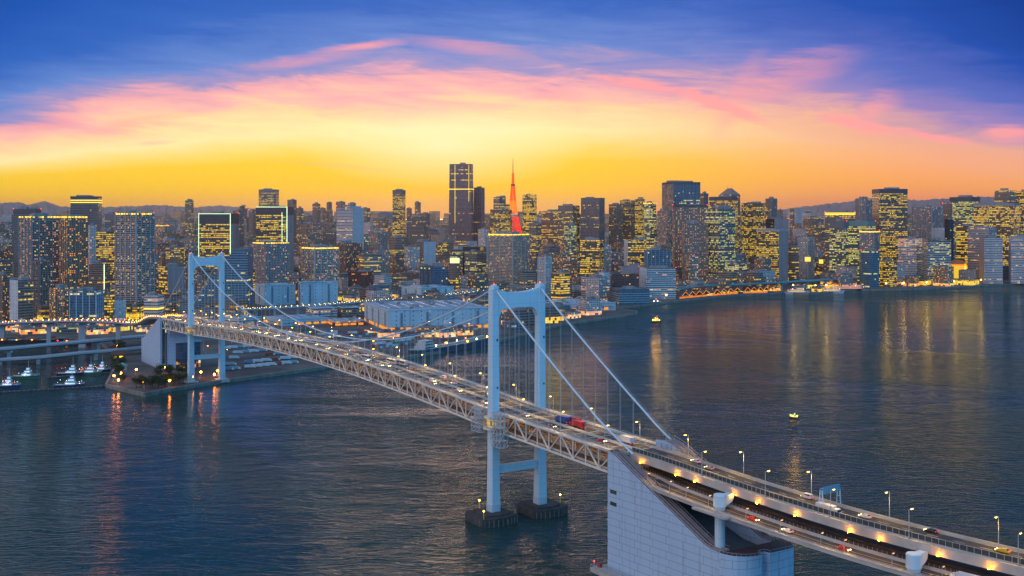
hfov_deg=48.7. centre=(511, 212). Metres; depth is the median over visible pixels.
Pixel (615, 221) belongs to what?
office tower
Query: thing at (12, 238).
office tower
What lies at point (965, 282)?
terminal hall
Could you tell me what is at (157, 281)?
city block
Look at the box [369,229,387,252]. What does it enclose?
apartment tower
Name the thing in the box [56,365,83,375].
tugboat
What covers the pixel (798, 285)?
terminal hall
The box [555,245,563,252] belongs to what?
city block
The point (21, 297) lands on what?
office tower
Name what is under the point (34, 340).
barge
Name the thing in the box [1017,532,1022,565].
street lamp
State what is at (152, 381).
broadleaf tree
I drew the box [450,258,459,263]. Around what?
billboard
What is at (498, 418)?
suspension bridge
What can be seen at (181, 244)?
city block
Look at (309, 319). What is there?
warehouse
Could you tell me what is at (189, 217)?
office tower
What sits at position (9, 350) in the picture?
road viaduct
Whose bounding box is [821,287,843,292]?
ferry
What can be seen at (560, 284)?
office block
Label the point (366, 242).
city block
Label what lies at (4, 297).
apartment block
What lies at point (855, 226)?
office tower
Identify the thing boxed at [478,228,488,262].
apartment tower
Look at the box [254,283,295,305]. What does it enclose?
warehouse
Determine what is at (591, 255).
office tower
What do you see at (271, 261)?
apartment tower
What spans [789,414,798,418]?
fishing boat
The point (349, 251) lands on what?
apartment block
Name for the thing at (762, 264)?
city block
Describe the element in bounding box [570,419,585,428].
truck
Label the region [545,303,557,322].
city block
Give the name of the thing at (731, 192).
office tower
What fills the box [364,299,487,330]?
warehouse
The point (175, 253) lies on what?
office block
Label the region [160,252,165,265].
city block
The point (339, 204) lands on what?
office tower
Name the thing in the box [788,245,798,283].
office block
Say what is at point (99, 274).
office tower
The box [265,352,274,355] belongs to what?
parked truck
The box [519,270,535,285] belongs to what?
city block
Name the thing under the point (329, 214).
office tower
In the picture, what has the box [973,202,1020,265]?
office tower
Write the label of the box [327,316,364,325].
building
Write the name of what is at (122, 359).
broadleaf tree
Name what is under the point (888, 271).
office block
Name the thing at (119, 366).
broadleaf tree
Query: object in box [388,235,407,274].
office block
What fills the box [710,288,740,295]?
zigzag awning
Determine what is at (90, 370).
tugboat
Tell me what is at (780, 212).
office tower
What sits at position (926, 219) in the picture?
apartment tower
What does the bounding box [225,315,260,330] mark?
warehouse
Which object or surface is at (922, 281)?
terminal hall
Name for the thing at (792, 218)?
office tower
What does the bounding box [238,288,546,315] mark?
elevated road
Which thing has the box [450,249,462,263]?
city block
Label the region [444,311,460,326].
yard crane
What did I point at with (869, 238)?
apartment tower
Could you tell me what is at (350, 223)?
office tower
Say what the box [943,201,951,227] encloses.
office block
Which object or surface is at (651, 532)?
cable anchorage
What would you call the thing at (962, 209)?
office tower
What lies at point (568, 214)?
office block
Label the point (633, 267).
office block
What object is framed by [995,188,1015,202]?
office tower
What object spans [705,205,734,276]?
office tower
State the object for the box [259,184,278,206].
office tower
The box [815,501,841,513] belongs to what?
truck
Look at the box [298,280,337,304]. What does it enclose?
warehouse
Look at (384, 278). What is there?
office block
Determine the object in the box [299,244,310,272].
city block
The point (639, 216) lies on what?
office tower
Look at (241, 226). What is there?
office tower
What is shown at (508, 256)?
apartment tower
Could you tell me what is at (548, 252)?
city block
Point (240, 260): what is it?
sloping glass building
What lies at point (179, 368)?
broadleaf tree
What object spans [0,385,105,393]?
pontoon
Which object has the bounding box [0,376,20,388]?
tugboat
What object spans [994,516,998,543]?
street lamp
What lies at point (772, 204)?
apartment tower
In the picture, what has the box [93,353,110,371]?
tugboat
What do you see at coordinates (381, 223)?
office tower
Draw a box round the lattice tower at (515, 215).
[509,173,521,233]
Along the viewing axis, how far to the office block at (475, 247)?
2511.12 m
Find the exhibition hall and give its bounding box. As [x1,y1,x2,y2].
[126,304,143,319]
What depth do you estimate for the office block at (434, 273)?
2164.24 m
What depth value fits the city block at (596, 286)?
2046.45 m
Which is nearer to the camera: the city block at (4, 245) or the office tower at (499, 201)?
the city block at (4, 245)
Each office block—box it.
[69,287,103,324]
[104,292,114,318]
[144,292,163,317]
[159,263,183,294]
[166,245,184,276]
[253,269,254,302]
[348,270,372,286]
[374,273,391,298]
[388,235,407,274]
[408,239,435,264]
[420,262,447,285]
[436,240,446,261]
[449,261,460,292]
[463,245,485,274]
[529,221,540,258]
[541,209,557,250]
[551,270,569,299]
[558,202,579,254]
[581,274,609,300]
[599,269,609,276]
[609,286,649,304]
[611,271,638,286]
[620,263,643,273]
[639,266,675,298]
[725,260,747,271]
[766,217,788,228]
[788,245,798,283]
[814,223,824,241]
[861,248,878,287]
[879,258,896,286]
[932,227,944,239]
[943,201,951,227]
[956,224,974,268]
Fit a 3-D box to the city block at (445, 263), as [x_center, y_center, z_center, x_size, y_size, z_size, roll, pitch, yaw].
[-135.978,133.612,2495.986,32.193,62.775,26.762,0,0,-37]
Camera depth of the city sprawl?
2335.54 m
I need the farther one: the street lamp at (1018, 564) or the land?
the land
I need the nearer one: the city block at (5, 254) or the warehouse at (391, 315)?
the warehouse at (391, 315)
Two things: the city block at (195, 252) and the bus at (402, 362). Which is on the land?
the city block at (195, 252)
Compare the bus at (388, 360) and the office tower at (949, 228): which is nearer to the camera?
the bus at (388, 360)
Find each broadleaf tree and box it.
[110,355,118,361]
[110,360,117,372]
[113,364,121,372]
[116,373,126,379]
[117,357,125,362]
[131,376,140,387]
[137,374,145,383]
[140,377,150,388]
[147,374,156,387]
[152,368,162,374]
[153,374,163,387]
[156,363,164,371]
[157,378,167,387]
[163,367,171,373]
[166,364,173,373]
[171,372,179,381]
[174,366,182,372]
[177,373,187,383]
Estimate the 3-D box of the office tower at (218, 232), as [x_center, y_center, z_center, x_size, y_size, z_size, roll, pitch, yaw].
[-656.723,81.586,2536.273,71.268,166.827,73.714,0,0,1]
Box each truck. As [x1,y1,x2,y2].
[225,362,236,365]
[244,360,254,363]
[244,364,255,367]
[261,358,271,361]
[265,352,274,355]
[266,362,276,365]
[280,356,290,359]
[555,415,569,423]
[569,416,581,420]
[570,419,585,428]
[617,434,633,444]
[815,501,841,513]
[950,571,977,575]
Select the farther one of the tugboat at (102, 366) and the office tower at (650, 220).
the office tower at (650, 220)
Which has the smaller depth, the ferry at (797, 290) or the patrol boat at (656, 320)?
the patrol boat at (656, 320)
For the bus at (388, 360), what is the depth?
766.38 m
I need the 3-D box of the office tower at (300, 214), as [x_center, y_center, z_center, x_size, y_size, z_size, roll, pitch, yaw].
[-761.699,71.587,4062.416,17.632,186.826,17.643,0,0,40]
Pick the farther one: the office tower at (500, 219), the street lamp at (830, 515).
the office tower at (500, 219)
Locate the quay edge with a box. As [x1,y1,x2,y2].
[6,283,1013,394]
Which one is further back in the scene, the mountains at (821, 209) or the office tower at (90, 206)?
the mountains at (821, 209)
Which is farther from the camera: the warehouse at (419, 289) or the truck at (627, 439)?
the warehouse at (419, 289)
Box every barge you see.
[0,336,30,343]
[24,336,64,343]
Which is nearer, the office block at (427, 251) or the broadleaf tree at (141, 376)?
the broadleaf tree at (141, 376)
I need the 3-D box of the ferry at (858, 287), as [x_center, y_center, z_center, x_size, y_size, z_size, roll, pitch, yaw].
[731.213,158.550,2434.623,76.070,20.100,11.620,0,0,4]
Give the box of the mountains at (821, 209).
[777,196,994,215]
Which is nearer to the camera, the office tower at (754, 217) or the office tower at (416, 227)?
the office tower at (754, 217)
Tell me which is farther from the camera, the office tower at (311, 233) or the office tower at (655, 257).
the office tower at (311, 233)
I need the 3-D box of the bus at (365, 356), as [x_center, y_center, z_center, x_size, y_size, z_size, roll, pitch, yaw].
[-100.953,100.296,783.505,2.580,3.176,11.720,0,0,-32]
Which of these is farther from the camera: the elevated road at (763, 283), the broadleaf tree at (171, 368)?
the elevated road at (763, 283)
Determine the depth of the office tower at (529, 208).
3457.02 m
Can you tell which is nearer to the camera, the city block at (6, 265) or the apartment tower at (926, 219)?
the city block at (6, 265)
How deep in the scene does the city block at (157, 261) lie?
2483.81 m
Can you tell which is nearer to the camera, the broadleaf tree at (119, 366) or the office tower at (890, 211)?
the broadleaf tree at (119, 366)
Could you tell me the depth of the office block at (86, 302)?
1649.18 m
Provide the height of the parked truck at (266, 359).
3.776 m
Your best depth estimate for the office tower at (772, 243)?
2566.95 m
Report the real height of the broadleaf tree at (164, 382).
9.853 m
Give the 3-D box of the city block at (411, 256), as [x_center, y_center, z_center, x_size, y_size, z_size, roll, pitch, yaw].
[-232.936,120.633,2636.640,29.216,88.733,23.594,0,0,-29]
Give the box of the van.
[801,492,813,498]
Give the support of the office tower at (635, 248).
on the land
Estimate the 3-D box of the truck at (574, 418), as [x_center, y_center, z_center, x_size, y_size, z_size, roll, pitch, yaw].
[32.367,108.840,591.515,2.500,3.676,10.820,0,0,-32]
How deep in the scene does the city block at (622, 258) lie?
2684.50 m
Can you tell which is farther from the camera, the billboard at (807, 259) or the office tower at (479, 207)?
the office tower at (479, 207)
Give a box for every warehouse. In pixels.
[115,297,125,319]
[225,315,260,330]
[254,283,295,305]
[263,314,327,325]
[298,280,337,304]
[305,305,336,317]
[337,305,361,317]
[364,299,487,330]
[401,284,453,297]
[554,296,615,310]
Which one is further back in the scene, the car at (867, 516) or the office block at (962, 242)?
the office block at (962, 242)
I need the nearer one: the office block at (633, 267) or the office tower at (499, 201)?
the office block at (633, 267)
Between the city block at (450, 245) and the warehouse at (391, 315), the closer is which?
the warehouse at (391, 315)
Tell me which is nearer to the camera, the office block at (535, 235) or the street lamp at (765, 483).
the street lamp at (765, 483)
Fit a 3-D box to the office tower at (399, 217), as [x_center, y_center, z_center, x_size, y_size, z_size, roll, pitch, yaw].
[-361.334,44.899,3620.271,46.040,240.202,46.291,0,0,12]
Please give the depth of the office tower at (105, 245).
2198.45 m
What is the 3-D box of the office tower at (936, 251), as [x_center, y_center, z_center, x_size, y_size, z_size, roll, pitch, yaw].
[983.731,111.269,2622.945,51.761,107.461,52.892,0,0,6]
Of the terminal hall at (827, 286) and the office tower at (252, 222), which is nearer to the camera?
the terminal hall at (827, 286)
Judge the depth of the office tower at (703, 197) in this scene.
3305.69 m
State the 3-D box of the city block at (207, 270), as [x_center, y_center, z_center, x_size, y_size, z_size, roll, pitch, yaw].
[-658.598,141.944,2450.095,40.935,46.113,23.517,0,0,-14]
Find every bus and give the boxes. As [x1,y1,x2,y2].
[361,354,370,359]
[386,358,396,363]
[397,359,407,365]
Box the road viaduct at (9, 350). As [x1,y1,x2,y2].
[0,332,166,356]
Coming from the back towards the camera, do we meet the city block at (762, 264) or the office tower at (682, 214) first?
the office tower at (682, 214)
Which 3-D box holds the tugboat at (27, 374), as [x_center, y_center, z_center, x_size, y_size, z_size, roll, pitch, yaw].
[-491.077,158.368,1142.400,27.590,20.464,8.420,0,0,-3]
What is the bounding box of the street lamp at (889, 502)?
[885,491,889,516]
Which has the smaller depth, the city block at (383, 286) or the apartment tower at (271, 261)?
the city block at (383, 286)
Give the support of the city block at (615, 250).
on the land
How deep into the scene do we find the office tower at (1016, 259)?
2617.65 m
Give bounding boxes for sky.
[0,0,1023,218]
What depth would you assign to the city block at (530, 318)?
1644.88 m
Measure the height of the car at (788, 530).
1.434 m
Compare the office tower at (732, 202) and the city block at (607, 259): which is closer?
the city block at (607, 259)
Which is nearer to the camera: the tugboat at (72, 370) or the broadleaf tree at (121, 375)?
the broadleaf tree at (121, 375)
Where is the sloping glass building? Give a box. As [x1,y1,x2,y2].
[195,248,252,312]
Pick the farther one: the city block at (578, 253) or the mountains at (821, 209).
the mountains at (821, 209)
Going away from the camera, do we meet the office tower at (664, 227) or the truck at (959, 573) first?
the truck at (959, 573)
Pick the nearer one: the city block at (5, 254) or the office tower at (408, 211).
the city block at (5, 254)
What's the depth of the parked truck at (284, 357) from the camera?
1267.67 m
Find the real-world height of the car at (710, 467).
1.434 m
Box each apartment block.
[0,271,9,320]
[32,257,50,316]
[49,284,77,319]
[183,237,195,242]
[333,240,361,272]
[798,235,814,279]
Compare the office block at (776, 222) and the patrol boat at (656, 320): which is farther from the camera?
the office block at (776, 222)
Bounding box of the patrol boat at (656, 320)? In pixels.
[651,318,660,322]
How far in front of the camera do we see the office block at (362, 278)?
2256.51 m
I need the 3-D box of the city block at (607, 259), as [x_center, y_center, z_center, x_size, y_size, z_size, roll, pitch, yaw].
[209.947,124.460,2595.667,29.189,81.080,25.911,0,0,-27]
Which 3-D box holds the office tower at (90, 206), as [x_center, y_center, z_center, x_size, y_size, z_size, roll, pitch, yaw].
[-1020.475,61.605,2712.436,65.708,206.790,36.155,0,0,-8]
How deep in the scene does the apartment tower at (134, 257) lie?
1809.74 m
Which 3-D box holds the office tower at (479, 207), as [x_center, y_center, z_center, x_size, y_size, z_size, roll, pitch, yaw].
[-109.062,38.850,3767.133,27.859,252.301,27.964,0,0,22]
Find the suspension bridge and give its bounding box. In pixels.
[159,252,670,527]
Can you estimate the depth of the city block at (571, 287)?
2088.36 m
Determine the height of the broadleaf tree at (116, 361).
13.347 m
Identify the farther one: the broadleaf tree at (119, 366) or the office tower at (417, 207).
the office tower at (417, 207)
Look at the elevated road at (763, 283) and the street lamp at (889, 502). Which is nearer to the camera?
the street lamp at (889, 502)
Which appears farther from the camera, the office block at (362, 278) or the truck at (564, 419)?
the office block at (362, 278)
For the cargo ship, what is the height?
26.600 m
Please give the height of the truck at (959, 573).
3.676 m
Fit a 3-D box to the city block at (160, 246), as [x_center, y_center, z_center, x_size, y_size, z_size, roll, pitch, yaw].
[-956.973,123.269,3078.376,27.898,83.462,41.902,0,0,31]
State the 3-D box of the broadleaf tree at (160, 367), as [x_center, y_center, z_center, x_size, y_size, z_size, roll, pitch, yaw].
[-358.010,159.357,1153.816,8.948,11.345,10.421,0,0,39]
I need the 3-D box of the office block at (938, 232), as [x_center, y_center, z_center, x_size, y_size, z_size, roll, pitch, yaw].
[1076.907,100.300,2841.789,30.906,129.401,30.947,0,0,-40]
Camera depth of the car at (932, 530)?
409.09 m
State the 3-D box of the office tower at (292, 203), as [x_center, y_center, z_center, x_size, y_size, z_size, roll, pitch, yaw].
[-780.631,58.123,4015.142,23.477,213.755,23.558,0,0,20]
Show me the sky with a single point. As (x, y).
(797, 103)
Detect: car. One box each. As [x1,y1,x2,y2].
[704,466,713,469]
[748,516,758,521]
[781,528,793,532]
[837,545,850,551]
[859,514,871,518]
[924,528,937,533]
[995,548,1010,553]
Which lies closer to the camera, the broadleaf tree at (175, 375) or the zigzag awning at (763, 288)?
the broadleaf tree at (175, 375)
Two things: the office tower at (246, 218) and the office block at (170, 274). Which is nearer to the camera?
the office block at (170, 274)
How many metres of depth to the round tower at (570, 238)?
2507.59 m
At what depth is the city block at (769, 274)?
2389.78 m
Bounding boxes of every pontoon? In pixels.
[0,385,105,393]
[48,372,110,378]
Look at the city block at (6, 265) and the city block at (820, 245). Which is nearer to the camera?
the city block at (6, 265)
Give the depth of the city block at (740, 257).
2596.39 m
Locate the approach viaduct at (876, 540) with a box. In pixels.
[630,442,1023,575]
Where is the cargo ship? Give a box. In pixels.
[408,334,487,353]
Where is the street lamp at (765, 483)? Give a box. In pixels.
[764,470,770,497]
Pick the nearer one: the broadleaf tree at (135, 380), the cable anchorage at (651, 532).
the cable anchorage at (651, 532)
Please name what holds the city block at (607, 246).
on the land
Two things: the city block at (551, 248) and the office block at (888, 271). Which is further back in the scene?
the city block at (551, 248)
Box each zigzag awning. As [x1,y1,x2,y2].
[676,290,709,298]
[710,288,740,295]
[740,286,768,292]
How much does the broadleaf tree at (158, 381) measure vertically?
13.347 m
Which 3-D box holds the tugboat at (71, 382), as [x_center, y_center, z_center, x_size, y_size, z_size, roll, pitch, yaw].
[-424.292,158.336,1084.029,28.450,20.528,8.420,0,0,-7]
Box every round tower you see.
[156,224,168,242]
[564,223,576,254]
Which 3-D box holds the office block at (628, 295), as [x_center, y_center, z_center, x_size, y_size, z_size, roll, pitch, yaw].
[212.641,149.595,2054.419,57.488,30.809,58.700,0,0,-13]
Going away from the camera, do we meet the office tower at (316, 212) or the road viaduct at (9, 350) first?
the road viaduct at (9, 350)
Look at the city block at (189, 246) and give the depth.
3023.75 m
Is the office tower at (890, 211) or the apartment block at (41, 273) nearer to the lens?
the apartment block at (41, 273)
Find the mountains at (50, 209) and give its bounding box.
[0,201,311,219]
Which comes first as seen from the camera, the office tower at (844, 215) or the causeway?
the causeway
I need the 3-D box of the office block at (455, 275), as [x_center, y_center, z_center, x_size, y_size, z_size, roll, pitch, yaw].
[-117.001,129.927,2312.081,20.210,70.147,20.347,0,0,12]
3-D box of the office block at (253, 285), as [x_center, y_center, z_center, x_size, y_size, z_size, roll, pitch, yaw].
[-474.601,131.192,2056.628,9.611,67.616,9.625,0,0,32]
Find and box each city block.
[0,242,8,248]
[0,248,11,259]
[0,258,11,275]
[155,242,169,256]
[155,259,159,272]
[155,272,158,294]
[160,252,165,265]
[165,240,180,244]
[177,241,186,246]
[177,297,187,315]
[184,242,197,254]
[189,250,198,267]
[198,267,217,275]
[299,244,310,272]
[359,253,381,274]
[364,235,368,249]
[370,284,388,289]
[373,248,389,274]
[404,245,419,269]
[431,234,455,244]
[441,259,449,268]
[443,241,453,257]
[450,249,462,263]
[453,245,469,248]
[465,250,485,275]
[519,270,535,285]
[523,307,534,325]
[530,262,537,283]
[538,250,559,272]
[543,245,559,250]
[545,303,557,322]
[554,253,577,277]
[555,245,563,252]
[570,278,572,298]
[578,244,579,263]
[586,275,607,300]
[604,243,610,249]
[604,250,611,272]
[605,236,608,243]
[611,248,620,252]
[612,252,621,272]
[617,252,623,265]
[654,246,667,249]
[686,252,698,279]
[735,252,745,262]
[750,270,774,290]
[754,258,771,269]
[788,241,797,245]
[815,241,824,254]
[954,241,955,259]
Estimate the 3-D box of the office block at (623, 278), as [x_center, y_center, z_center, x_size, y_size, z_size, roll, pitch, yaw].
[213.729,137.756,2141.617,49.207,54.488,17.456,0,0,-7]
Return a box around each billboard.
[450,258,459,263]
[804,257,810,261]
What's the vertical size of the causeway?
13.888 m
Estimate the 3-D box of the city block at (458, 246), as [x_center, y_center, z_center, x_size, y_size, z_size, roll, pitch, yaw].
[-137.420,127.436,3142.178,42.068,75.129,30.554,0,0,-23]
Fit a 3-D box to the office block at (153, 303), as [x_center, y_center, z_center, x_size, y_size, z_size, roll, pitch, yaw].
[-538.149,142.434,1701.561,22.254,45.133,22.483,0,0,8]
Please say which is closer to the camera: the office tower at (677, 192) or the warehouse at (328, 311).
the warehouse at (328, 311)
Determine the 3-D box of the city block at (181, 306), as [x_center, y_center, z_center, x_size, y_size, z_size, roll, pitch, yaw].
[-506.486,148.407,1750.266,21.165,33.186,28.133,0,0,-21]
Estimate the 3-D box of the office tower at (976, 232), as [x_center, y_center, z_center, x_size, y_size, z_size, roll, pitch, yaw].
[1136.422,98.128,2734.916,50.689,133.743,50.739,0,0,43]
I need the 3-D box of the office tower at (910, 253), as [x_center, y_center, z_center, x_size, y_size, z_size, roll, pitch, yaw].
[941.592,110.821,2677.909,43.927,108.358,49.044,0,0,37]
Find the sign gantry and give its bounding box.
[819,484,840,502]
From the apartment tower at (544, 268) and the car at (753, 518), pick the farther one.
the apartment tower at (544, 268)
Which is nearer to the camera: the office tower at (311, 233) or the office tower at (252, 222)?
the office tower at (311, 233)
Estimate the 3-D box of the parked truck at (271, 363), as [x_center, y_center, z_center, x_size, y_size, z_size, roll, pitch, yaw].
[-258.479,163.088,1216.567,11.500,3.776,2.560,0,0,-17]
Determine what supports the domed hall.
on the land
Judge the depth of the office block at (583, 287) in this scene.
2103.57 m
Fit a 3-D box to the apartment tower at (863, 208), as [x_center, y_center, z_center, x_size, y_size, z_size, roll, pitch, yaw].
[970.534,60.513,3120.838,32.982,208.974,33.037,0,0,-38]
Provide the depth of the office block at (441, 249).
2905.43 m
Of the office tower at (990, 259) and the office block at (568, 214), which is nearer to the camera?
the office tower at (990, 259)
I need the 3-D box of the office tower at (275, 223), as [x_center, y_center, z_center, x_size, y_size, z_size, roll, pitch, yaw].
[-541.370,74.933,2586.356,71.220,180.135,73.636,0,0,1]
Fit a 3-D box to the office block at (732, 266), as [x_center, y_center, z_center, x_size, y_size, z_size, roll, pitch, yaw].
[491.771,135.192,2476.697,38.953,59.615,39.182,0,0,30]
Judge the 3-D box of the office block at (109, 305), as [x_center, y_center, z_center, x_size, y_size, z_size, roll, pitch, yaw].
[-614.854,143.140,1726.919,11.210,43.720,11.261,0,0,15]
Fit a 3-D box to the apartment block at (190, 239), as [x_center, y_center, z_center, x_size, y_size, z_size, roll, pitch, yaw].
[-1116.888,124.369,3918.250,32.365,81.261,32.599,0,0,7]
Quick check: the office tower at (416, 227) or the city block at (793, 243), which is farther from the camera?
the office tower at (416, 227)
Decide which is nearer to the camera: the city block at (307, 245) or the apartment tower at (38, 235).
the apartment tower at (38, 235)
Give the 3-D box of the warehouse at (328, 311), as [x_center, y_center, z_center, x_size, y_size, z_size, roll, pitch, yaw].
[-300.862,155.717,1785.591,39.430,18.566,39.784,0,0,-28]
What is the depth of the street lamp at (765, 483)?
455.75 m
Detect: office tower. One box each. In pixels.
[10,277,32,324]
[12,215,12,262]
[13,207,40,276]
[70,195,101,230]
[89,261,113,294]
[96,228,114,284]
[105,212,114,230]
[185,199,193,237]
[198,212,238,268]
[233,209,243,246]
[239,205,248,232]
[249,209,255,237]
[256,206,293,270]
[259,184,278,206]
[287,199,296,244]
[297,206,302,244]
[299,222,322,245]
[312,202,319,222]
[320,207,325,221]
[326,196,332,227]
[336,201,344,228]
[336,205,363,248]
[363,207,369,221]
[373,217,387,231]
[392,189,405,236]
[406,207,411,231]
[407,215,426,241]
[415,201,420,214]
[420,212,429,231]
[449,163,473,245]
[474,186,484,244]
[490,208,511,233]
[493,196,509,208]
[523,194,536,233]
[580,237,603,276]
[581,197,604,242]
[609,203,622,247]
[620,199,634,241]
[624,237,653,265]
[635,197,644,237]
[643,201,656,242]
[644,248,670,266]
[657,209,672,266]
[662,180,699,210]
[672,204,706,267]
[682,220,707,278]
[700,191,707,208]
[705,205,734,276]
[709,195,737,251]
[720,185,739,252]
[740,201,768,263]
[756,228,787,284]
[778,209,782,218]
[790,208,794,235]
[825,211,854,260]
[829,219,848,271]
[849,220,875,280]
[872,187,907,262]
[898,236,921,277]
[922,237,950,283]
[945,218,953,260]
[950,192,979,241]
[968,225,996,278]
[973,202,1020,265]
[979,235,1002,283]
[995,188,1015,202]
[1009,234,1023,283]
[1016,189,1023,233]
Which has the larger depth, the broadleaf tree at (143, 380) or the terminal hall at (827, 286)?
the terminal hall at (827, 286)
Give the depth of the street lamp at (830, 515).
427.82 m
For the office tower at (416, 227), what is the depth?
3303.97 m
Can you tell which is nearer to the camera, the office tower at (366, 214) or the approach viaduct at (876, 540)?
the approach viaduct at (876, 540)
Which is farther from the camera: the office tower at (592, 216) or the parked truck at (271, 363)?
the office tower at (592, 216)
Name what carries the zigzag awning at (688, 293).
on the land
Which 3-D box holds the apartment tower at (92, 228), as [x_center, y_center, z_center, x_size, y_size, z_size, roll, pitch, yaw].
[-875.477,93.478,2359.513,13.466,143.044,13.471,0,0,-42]
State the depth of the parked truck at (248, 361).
1234.80 m
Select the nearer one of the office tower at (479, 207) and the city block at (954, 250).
the city block at (954, 250)
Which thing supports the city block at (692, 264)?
on the land
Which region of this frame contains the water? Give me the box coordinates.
[0,219,1023,575]
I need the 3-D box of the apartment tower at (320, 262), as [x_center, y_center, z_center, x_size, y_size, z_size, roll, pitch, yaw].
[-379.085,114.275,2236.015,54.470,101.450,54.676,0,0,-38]
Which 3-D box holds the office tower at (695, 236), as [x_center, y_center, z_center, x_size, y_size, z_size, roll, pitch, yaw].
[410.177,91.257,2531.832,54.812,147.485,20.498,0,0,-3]
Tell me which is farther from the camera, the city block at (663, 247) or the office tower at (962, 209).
the office tower at (962, 209)
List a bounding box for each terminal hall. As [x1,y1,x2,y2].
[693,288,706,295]
[794,283,804,288]
[808,284,831,287]
[919,278,930,284]
[954,278,978,284]
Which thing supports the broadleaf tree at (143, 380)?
on the land
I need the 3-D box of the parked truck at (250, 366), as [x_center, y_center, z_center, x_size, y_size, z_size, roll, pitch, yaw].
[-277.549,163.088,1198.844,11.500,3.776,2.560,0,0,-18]
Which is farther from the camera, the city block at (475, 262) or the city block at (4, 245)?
the city block at (4, 245)
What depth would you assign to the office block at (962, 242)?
2771.61 m
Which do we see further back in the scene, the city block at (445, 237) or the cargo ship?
the city block at (445, 237)
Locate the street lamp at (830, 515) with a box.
[829,488,835,517]
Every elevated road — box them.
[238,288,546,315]
[676,274,923,296]
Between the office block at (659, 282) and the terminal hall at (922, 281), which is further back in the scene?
the terminal hall at (922, 281)
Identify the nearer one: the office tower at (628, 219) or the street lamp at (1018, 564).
the street lamp at (1018, 564)
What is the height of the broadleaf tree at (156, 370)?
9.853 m
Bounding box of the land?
[6,274,1023,396]
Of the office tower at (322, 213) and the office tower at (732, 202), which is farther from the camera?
the office tower at (322, 213)
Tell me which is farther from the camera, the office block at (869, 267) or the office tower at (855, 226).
the office tower at (855, 226)
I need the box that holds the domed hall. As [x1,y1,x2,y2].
[951,260,966,277]
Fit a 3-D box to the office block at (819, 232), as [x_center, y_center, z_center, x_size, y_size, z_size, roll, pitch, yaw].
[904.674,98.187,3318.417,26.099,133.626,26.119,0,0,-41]
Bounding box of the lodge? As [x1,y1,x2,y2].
[111,350,125,362]
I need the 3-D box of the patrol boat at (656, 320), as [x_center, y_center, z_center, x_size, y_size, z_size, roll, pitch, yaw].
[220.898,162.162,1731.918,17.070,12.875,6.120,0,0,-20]
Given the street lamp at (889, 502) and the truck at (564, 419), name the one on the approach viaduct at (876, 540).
the street lamp at (889, 502)
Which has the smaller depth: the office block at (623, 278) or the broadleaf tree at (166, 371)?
the broadleaf tree at (166, 371)
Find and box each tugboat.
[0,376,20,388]
[11,362,39,378]
[53,376,84,387]
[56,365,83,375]
[80,363,101,375]
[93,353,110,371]
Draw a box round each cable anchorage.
[141,313,201,367]
[590,436,793,575]
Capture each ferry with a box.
[785,288,809,293]
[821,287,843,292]
[839,284,869,290]
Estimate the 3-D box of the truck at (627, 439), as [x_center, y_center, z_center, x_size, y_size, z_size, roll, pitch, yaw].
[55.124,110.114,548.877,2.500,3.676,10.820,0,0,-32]
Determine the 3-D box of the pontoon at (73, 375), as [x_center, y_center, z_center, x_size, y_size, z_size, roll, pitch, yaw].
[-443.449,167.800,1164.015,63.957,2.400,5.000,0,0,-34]
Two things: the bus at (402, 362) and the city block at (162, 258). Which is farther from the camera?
the city block at (162, 258)
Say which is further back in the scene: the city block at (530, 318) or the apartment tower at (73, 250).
the apartment tower at (73, 250)
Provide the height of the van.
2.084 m
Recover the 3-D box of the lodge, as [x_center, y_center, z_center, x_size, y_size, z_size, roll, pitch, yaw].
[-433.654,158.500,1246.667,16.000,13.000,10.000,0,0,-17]
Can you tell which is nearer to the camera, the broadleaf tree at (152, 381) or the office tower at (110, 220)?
the broadleaf tree at (152, 381)
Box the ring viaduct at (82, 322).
[0,314,181,347]
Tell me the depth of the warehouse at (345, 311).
1777.33 m
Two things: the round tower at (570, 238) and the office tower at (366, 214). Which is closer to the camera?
the round tower at (570, 238)
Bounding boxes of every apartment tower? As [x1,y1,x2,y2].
[18,213,58,286]
[59,214,87,287]
[88,223,96,274]
[115,211,154,305]
[251,240,289,283]
[301,244,338,286]
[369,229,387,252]
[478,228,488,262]
[488,231,529,287]
[538,254,551,293]
[765,197,776,218]
[855,197,871,220]
[859,229,879,284]
[912,205,942,238]
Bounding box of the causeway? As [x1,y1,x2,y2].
[0,346,140,365]
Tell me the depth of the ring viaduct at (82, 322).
1405.34 m
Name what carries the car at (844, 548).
on the approach viaduct at (876, 540)
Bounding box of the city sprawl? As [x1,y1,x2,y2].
[0,209,1008,337]
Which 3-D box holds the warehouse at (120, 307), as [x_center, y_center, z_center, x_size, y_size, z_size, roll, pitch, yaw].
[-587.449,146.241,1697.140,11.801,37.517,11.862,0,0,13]
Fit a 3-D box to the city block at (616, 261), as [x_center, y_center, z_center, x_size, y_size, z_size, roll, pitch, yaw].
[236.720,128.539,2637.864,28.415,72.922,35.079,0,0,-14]
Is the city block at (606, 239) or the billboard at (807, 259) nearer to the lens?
the billboard at (807, 259)
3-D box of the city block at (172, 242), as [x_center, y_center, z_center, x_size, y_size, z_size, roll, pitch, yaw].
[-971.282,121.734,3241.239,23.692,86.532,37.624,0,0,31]

